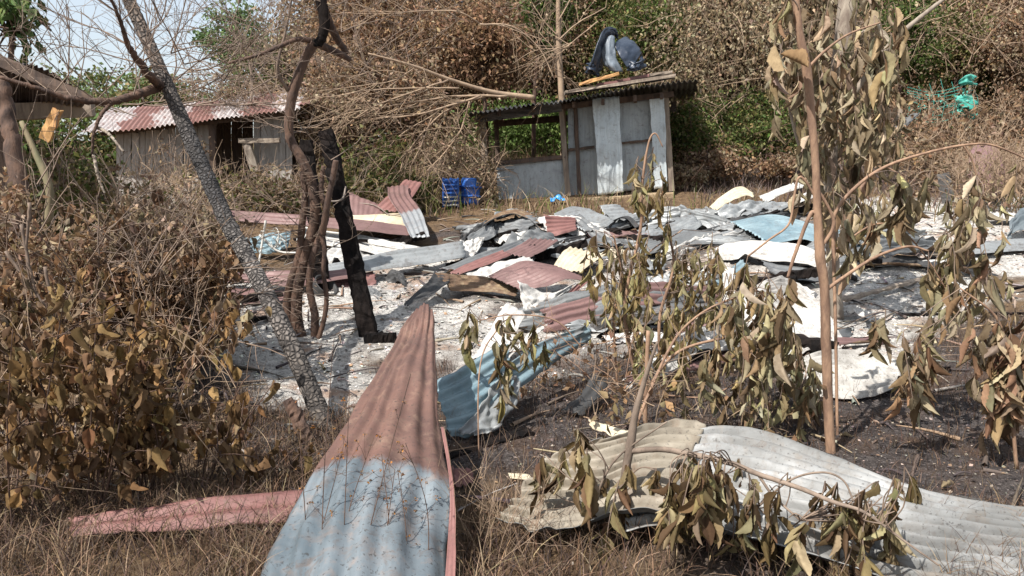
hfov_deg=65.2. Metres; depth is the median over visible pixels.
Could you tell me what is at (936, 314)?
stick
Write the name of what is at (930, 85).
withered tree
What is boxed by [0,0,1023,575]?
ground
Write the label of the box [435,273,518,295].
corrugated sheet
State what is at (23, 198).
dry shrub
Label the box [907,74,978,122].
net
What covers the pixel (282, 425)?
stick
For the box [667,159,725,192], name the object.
bush
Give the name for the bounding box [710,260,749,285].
corrugated sheet
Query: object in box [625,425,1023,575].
corrugated sheet
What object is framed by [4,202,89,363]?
dead sticks
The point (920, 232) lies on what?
sheet fragment
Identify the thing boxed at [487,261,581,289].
corrugated sheet
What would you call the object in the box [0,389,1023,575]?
dry grass
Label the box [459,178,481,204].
barrel
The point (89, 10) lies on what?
sky
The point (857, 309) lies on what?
corrugated sheet
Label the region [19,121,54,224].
banana stem
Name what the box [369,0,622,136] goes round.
withered tree
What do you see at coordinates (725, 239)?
sheet fragment
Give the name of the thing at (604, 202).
scrub grass
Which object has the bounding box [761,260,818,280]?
corrugated sheet
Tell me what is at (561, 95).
bare sapling
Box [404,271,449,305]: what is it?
corrugated sheet
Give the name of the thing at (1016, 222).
tarpaulin
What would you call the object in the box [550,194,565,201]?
plastic bag
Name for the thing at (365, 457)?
dry weed
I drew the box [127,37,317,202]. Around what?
dead creeper
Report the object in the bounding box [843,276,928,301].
plank
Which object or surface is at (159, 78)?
leaning tree
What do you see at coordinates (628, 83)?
plank
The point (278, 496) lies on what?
corrugated sheet
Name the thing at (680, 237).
corrugated sheet
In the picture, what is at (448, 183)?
crate
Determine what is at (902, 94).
leafy tree
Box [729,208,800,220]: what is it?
sheet fragment
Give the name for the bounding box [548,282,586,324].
corrugated sheet
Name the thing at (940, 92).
green tree
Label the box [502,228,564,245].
sheet fragment
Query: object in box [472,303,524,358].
corrugated sheet
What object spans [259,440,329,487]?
leafy bush
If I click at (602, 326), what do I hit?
beam
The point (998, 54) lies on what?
leafy tree
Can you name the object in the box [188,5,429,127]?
green tree
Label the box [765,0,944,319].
pale trunk tree
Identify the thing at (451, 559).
corrugated sheet
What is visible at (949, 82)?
leafy tree
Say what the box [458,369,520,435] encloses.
corrugated sheet
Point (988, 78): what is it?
green tree
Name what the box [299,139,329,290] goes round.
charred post
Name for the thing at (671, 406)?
straw shrub
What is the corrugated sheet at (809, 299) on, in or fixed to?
on the ground at (448, 350)
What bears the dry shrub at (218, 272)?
on the ground at (448, 350)
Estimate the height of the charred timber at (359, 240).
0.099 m
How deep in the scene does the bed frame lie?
9.71 m
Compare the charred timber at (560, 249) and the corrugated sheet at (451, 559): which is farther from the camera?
the charred timber at (560, 249)
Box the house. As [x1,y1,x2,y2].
[0,55,95,280]
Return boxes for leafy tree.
[291,0,464,93]
[397,0,562,160]
[509,0,586,156]
[604,0,699,86]
[844,51,919,147]
[861,0,951,164]
[916,0,1014,154]
[948,0,1023,140]
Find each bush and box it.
[0,237,105,435]
[0,283,184,540]
[0,298,196,516]
[6,189,173,363]
[17,271,271,399]
[20,307,238,503]
[59,194,256,380]
[114,348,280,487]
[204,390,310,493]
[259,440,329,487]
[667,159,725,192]
[669,93,730,164]
[672,139,762,184]
[713,111,817,182]
[750,144,803,186]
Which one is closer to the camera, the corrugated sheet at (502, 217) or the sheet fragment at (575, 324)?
the sheet fragment at (575, 324)
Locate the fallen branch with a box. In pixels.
[249,0,597,215]
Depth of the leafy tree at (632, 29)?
17.15 m
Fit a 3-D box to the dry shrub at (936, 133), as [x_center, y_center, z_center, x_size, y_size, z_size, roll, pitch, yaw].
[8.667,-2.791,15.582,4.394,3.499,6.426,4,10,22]
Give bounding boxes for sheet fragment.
[327,246,374,263]
[441,229,624,273]
[452,215,538,233]
[463,244,607,259]
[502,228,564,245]
[518,281,704,330]
[536,215,618,238]
[540,281,720,331]
[550,236,632,247]
[552,237,623,246]
[560,228,646,238]
[563,319,591,331]
[588,320,663,331]
[607,214,651,228]
[617,271,718,287]
[622,322,750,388]
[622,336,896,382]
[624,232,752,248]
[632,205,729,228]
[632,223,757,255]
[632,327,854,381]
[661,230,742,259]
[695,206,733,219]
[702,207,789,230]
[704,240,858,281]
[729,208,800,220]
[805,254,997,276]
[806,228,926,252]
[839,235,945,265]
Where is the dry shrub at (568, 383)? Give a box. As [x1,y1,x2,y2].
[483,294,697,405]
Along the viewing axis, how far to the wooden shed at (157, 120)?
12.41 m
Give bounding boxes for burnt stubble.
[159,306,1023,550]
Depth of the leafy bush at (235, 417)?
3.98 m
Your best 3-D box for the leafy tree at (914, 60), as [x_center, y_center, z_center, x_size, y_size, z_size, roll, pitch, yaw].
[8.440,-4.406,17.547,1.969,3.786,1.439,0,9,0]
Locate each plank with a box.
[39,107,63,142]
[564,74,675,94]
[578,72,618,85]
[596,74,648,85]
[629,70,672,77]
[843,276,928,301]
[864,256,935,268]
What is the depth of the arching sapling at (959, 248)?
4.57 m
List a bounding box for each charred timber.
[293,238,367,242]
[387,231,425,242]
[445,244,534,265]
[486,223,543,240]
[535,239,587,260]
[597,322,663,338]
[605,227,621,232]
[617,220,674,247]
[619,234,664,241]
[706,275,797,285]
[753,209,779,216]
[775,267,817,278]
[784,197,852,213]
[785,334,838,351]
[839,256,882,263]
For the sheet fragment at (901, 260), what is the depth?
9.21 m
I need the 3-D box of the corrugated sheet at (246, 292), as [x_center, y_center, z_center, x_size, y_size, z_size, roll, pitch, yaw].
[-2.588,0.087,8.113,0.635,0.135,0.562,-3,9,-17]
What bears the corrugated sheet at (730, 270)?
on the sheet fragment at (564, 314)
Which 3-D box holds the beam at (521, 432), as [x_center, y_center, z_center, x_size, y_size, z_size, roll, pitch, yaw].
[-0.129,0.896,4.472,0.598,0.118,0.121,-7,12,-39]
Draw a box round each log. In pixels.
[241,292,282,302]
[363,331,396,343]
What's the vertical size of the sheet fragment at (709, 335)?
0.347 m
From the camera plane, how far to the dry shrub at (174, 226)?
5.82 m
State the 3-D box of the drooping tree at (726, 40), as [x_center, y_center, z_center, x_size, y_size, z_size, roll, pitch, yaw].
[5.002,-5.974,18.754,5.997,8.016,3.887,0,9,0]
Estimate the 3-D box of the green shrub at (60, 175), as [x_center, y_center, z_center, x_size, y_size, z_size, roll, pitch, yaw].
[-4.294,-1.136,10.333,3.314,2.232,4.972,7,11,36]
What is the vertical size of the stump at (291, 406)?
0.270 m
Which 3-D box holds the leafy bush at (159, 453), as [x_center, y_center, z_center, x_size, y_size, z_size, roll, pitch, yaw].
[-1.752,0.568,3.801,0.746,0.895,0.831,1,9,9]
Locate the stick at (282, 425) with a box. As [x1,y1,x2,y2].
[281,420,328,429]
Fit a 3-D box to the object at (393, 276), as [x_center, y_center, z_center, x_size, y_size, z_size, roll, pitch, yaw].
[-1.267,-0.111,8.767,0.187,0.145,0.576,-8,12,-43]
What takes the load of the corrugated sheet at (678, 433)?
on the ground at (448, 350)
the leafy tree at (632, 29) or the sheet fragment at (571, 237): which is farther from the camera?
the leafy tree at (632, 29)
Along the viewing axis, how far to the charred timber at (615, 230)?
10.66 m
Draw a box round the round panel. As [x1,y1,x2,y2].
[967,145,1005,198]
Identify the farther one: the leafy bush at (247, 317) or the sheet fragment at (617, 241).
the sheet fragment at (617, 241)
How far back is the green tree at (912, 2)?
19.54 m
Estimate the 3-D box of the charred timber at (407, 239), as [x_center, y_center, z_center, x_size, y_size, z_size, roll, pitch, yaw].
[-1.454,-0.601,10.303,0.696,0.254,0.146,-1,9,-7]
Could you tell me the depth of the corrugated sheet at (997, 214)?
11.87 m
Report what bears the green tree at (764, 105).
on the ground at (448, 350)
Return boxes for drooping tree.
[610,0,834,152]
[702,0,918,151]
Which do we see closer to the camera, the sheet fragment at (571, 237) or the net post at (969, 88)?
the sheet fragment at (571, 237)
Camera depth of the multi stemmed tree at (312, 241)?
6.87 m
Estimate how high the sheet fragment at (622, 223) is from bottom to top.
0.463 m
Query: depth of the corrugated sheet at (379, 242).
10.13 m
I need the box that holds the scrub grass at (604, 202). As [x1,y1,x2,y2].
[31,120,1023,221]
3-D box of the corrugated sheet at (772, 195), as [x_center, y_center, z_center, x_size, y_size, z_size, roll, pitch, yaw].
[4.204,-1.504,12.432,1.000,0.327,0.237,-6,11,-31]
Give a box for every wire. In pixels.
[331,186,346,201]
[363,203,399,215]
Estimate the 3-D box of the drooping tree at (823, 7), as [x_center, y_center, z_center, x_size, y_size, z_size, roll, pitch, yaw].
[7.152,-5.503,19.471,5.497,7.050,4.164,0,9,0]
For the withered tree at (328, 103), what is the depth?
12.75 m
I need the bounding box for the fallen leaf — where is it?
[941,479,954,487]
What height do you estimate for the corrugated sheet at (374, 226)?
0.382 m
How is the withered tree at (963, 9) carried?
on the ground at (448, 350)
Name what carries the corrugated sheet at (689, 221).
on the sheet fragment at (743, 233)
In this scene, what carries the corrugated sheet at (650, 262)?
on the ground at (448, 350)
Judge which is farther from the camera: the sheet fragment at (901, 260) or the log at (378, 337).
the sheet fragment at (901, 260)
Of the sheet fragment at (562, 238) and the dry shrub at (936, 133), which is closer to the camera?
the sheet fragment at (562, 238)
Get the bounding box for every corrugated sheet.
[67,490,302,537]
[213,210,429,237]
[227,269,347,285]
[231,288,284,304]
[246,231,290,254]
[261,303,449,575]
[296,229,405,253]
[328,241,465,270]
[334,271,376,286]
[349,193,382,214]
[353,213,404,225]
[357,234,417,248]
[368,286,382,298]
[376,179,421,212]
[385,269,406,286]
[388,185,429,237]
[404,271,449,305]
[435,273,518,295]
[437,344,513,437]
[439,239,524,269]
[441,427,455,575]
[447,250,510,274]
[451,466,474,487]
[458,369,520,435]
[460,219,494,241]
[460,237,484,258]
[463,256,533,277]
[465,225,495,240]
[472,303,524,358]
[483,209,541,229]
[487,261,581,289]
[494,208,528,219]
[494,224,544,243]
[499,418,705,531]
[505,238,558,257]
[508,473,530,479]
[509,323,548,357]
[511,325,591,386]
[517,280,575,317]
[543,214,576,235]
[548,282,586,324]
[554,206,613,230]
[554,246,605,271]
[562,373,607,414]
[569,214,603,237]
[588,419,627,436]
[600,204,631,219]
[602,331,662,344]
[608,216,638,227]
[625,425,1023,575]
[633,259,666,272]
[637,213,701,241]
[642,229,724,253]
[675,321,733,354]
[692,210,735,230]
[710,186,753,209]
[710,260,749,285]
[717,199,789,217]
[722,267,734,300]
[728,214,859,246]
[743,275,844,354]
[760,182,803,202]
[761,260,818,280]
[796,349,900,398]
[843,304,872,321]
[875,258,977,266]
[973,238,1023,253]
[990,212,1015,220]
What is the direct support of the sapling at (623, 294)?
on the ground at (448, 350)
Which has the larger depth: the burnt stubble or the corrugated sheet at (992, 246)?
the corrugated sheet at (992, 246)
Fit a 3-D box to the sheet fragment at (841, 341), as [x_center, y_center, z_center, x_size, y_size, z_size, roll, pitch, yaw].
[2.118,0.514,6.364,3.096,0.156,0.187,-4,10,-26]
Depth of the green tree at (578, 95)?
23.15 m
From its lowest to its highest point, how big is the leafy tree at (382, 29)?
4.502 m
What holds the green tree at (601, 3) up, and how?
on the ground at (448, 350)
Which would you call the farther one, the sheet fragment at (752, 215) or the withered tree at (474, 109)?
the withered tree at (474, 109)
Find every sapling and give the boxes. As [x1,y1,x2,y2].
[458,308,581,457]
[502,0,606,155]
[577,133,727,391]
[638,264,834,441]
[733,0,937,453]
[825,143,1023,434]
[884,288,1023,468]
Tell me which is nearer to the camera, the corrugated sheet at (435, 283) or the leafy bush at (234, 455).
the leafy bush at (234, 455)
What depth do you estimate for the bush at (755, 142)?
15.10 m
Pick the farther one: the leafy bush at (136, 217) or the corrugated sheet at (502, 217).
the corrugated sheet at (502, 217)
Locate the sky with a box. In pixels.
[0,0,435,140]
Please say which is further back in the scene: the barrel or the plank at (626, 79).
the plank at (626, 79)
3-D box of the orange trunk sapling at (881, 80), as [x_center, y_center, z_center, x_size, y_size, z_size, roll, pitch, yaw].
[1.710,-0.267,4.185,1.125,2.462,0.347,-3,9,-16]
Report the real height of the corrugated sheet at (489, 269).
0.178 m
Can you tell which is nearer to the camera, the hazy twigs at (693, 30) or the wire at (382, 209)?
the wire at (382, 209)
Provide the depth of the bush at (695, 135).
15.14 m
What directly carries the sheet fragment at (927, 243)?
on the ground at (448, 350)
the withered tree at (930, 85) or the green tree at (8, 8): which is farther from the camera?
the withered tree at (930, 85)
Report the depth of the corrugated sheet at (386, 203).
11.54 m
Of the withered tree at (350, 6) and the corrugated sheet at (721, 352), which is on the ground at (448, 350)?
the withered tree at (350, 6)
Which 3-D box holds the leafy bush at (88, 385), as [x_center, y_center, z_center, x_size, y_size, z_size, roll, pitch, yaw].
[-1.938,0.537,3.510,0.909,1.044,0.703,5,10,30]
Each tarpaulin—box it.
[585,27,646,76]
[1007,208,1023,238]
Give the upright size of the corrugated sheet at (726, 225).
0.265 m
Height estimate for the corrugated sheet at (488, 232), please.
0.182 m
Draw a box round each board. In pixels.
[895,113,918,127]
[937,172,954,203]
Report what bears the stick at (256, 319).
on the ground at (448, 350)
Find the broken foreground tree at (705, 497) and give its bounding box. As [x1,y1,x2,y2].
[528,341,938,575]
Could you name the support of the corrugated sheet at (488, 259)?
on the corrugated sheet at (489, 269)
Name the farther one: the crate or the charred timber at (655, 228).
the crate
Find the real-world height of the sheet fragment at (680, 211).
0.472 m
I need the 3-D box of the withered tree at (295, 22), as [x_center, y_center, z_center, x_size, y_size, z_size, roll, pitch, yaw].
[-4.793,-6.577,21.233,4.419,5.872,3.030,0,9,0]
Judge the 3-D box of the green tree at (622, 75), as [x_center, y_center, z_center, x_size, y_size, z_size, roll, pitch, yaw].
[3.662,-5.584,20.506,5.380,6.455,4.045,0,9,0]
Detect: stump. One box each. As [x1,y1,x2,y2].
[283,397,314,442]
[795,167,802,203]
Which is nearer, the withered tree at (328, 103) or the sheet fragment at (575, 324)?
the sheet fragment at (575, 324)
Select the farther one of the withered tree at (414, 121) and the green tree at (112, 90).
the green tree at (112, 90)
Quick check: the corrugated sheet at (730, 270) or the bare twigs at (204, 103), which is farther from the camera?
the bare twigs at (204, 103)
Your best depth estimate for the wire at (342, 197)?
6.92 m
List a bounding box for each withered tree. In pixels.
[211,0,509,133]
[218,0,615,147]
[250,0,394,113]
[260,76,390,190]
[277,7,467,185]
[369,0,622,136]
[385,54,588,135]
[672,130,762,171]
[860,0,1017,122]
[908,0,1023,144]
[941,79,1023,163]
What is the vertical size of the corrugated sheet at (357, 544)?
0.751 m
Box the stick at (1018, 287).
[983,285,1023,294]
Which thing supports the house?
on the ground at (448, 350)
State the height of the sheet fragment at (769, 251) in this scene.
0.405 m
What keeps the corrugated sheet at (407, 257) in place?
on the ground at (448, 350)
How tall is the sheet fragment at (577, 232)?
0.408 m
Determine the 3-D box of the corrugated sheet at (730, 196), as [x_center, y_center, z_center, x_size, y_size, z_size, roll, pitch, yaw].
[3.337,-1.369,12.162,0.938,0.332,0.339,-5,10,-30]
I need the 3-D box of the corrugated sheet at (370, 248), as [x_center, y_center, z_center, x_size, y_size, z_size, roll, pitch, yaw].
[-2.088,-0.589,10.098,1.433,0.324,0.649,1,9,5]
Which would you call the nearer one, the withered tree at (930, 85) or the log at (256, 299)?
the log at (256, 299)
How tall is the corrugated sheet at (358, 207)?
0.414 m
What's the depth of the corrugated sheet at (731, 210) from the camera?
11.88 m
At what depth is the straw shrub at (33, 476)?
3.87 m
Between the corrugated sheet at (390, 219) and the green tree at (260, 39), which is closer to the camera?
the corrugated sheet at (390, 219)
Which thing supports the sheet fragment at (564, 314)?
on the ground at (448, 350)
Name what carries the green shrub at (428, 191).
on the ground at (448, 350)
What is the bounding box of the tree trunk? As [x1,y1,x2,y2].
[0,79,41,340]
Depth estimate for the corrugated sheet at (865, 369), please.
5.70 m
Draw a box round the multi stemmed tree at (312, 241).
[127,0,439,338]
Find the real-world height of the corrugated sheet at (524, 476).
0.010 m
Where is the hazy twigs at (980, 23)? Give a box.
[863,0,1023,129]
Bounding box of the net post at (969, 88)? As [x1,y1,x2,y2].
[959,74,972,156]
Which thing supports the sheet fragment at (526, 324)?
on the ground at (448, 350)
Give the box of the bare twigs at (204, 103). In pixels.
[33,0,308,116]
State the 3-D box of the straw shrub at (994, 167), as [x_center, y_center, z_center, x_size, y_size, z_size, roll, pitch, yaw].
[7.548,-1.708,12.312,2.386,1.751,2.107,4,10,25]
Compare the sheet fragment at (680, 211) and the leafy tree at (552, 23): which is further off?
the leafy tree at (552, 23)
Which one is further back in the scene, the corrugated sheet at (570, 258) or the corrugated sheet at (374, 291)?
the corrugated sheet at (570, 258)
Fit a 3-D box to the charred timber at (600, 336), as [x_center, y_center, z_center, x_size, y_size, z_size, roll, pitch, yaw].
[1.405,0.274,7.217,1.464,0.257,0.088,-4,10,-25]
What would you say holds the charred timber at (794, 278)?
on the ground at (448, 350)
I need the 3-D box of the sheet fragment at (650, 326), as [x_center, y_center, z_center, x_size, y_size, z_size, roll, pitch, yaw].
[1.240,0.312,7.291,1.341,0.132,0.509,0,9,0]
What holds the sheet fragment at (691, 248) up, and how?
on the ground at (448, 350)
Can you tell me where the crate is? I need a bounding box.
[442,178,458,206]
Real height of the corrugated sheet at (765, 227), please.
0.328 m
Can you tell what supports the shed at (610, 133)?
on the ground at (448, 350)
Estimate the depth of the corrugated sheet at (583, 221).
10.75 m
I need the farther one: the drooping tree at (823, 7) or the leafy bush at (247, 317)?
the drooping tree at (823, 7)
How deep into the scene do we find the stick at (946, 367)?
6.04 m
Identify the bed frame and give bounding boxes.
[258,220,338,261]
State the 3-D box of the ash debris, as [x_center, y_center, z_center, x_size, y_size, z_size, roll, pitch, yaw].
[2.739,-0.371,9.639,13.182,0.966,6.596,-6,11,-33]
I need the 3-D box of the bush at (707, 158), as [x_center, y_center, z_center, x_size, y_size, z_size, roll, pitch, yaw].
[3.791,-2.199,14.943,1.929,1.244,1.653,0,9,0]
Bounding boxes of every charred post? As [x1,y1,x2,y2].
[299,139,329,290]
[318,127,377,336]
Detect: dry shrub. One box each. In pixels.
[0,83,166,360]
[0,134,343,407]
[43,145,288,362]
[483,294,697,405]
[842,56,1023,201]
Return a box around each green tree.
[0,0,51,63]
[14,58,122,135]
[17,79,153,201]
[55,60,242,122]
[186,0,279,88]
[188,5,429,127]
[206,37,333,97]
[450,83,580,157]
[524,0,716,114]
[537,0,650,114]
[549,0,755,130]
[677,76,819,167]
[835,0,983,139]
[908,0,999,138]
[931,58,1023,117]
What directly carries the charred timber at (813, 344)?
on the ground at (448, 350)
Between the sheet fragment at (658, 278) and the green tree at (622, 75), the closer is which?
the sheet fragment at (658, 278)
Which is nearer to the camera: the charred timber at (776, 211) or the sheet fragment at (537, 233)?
the sheet fragment at (537, 233)
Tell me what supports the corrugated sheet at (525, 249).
on the charred timber at (451, 263)
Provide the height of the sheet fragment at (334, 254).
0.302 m
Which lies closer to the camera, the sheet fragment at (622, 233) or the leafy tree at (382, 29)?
the sheet fragment at (622, 233)
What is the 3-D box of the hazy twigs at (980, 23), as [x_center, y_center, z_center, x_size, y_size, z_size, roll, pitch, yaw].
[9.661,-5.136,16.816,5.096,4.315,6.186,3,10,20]
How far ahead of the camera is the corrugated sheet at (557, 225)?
10.66 m
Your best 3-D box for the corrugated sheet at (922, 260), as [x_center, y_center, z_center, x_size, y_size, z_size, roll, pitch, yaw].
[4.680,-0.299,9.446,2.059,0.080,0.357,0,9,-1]
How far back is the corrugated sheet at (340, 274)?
8.39 m
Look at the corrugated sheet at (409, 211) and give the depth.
10.86 m
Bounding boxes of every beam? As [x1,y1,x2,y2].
[444,428,534,459]
[590,300,736,330]
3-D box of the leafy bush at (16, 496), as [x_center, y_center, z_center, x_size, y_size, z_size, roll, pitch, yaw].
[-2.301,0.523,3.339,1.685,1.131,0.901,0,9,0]
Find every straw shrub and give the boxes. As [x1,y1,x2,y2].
[0,237,271,507]
[79,130,347,251]
[407,101,523,207]
[583,301,838,444]
[918,124,1023,214]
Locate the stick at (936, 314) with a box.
[900,312,1023,316]
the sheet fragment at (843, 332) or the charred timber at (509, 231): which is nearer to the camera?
the sheet fragment at (843, 332)
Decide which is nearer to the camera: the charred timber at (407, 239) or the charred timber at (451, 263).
the charred timber at (451, 263)
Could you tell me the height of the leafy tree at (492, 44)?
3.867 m
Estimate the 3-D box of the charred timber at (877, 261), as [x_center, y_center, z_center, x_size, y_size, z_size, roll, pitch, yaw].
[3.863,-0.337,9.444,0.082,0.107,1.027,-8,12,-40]
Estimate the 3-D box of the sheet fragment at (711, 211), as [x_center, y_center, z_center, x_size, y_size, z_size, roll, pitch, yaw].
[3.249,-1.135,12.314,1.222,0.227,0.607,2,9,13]
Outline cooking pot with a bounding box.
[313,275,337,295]
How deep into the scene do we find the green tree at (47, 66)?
29.61 m
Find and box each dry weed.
[284,325,440,549]
[398,423,581,569]
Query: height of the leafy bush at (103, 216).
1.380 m
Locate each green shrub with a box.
[1,116,322,251]
[323,117,472,212]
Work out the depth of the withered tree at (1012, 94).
16.95 m
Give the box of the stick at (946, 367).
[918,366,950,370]
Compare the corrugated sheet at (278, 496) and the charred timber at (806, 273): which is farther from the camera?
the charred timber at (806, 273)
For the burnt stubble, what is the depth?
4.87 m
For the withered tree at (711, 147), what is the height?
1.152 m
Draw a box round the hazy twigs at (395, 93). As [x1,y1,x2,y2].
[255,0,587,167]
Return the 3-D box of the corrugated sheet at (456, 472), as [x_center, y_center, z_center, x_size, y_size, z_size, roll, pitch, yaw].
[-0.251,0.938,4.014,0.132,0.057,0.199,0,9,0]
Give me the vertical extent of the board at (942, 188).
0.515 m
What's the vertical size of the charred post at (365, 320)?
1.882 m
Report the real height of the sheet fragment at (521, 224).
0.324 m
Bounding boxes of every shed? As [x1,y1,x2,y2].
[82,88,309,212]
[469,79,697,199]
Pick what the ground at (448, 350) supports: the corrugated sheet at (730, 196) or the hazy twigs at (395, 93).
the hazy twigs at (395, 93)
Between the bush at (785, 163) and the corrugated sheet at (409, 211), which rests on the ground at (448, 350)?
the bush at (785, 163)
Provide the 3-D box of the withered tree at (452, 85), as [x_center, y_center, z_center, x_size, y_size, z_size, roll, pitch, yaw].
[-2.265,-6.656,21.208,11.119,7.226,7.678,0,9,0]
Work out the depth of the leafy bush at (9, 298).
4.62 m
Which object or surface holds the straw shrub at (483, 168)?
on the ground at (448, 350)
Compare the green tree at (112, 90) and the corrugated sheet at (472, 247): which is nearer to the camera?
the corrugated sheet at (472, 247)
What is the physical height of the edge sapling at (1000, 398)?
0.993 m
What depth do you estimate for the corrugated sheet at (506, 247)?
9.35 m
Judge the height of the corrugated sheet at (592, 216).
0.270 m
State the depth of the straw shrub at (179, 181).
9.35 m
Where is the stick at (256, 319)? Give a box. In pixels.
[234,315,267,324]
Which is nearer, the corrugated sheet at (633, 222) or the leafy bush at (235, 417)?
the leafy bush at (235, 417)
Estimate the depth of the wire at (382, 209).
11.16 m
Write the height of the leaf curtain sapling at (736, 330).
1.189 m
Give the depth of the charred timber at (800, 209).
12.39 m
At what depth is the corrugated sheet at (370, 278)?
8.65 m
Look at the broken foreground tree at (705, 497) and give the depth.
3.06 m
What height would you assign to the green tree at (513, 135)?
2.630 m
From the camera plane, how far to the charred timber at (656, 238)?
10.40 m
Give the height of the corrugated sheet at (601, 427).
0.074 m
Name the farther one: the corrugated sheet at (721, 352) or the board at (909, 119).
the board at (909, 119)
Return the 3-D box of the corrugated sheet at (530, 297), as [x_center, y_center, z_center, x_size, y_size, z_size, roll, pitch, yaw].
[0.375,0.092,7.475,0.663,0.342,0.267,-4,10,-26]
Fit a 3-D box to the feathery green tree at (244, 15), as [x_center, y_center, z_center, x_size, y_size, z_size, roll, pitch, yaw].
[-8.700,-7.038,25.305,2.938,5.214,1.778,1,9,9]
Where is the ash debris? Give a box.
[174,201,1023,412]
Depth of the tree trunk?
6.14 m
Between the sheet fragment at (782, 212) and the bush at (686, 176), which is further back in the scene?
the bush at (686, 176)
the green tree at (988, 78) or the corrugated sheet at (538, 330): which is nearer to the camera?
the corrugated sheet at (538, 330)
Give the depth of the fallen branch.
12.13 m
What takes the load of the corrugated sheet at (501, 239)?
on the ground at (448, 350)
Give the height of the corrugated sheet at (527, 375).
0.269 m
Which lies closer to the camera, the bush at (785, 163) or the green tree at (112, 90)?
the bush at (785, 163)
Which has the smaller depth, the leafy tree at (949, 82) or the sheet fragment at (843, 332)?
the sheet fragment at (843, 332)
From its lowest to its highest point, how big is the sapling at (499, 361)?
1.149 m
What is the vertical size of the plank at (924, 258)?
0.107 m
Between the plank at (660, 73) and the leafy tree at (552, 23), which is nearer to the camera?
the plank at (660, 73)
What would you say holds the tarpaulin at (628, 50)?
on the shed at (610, 133)
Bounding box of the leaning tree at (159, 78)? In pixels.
[0,0,351,445]
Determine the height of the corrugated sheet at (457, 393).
0.387 m
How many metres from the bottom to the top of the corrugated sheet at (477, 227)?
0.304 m
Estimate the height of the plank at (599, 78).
0.230 m
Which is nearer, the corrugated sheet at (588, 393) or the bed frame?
the corrugated sheet at (588, 393)
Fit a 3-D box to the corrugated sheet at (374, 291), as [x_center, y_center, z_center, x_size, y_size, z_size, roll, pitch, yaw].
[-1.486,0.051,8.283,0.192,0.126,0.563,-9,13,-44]
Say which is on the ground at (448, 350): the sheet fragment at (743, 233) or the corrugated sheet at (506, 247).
the sheet fragment at (743, 233)
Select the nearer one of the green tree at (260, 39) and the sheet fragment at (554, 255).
the sheet fragment at (554, 255)
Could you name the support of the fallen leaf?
on the ground at (448, 350)
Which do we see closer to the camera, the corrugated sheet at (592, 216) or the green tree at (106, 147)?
the corrugated sheet at (592, 216)
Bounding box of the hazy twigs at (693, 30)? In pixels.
[609,0,834,137]
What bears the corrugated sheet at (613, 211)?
on the sheet fragment at (622, 223)
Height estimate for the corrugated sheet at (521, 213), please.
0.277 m
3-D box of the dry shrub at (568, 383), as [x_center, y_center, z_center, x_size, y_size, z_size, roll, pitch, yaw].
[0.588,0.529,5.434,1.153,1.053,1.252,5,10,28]
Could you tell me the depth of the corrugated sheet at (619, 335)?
6.69 m
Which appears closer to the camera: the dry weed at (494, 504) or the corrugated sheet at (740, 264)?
the dry weed at (494, 504)

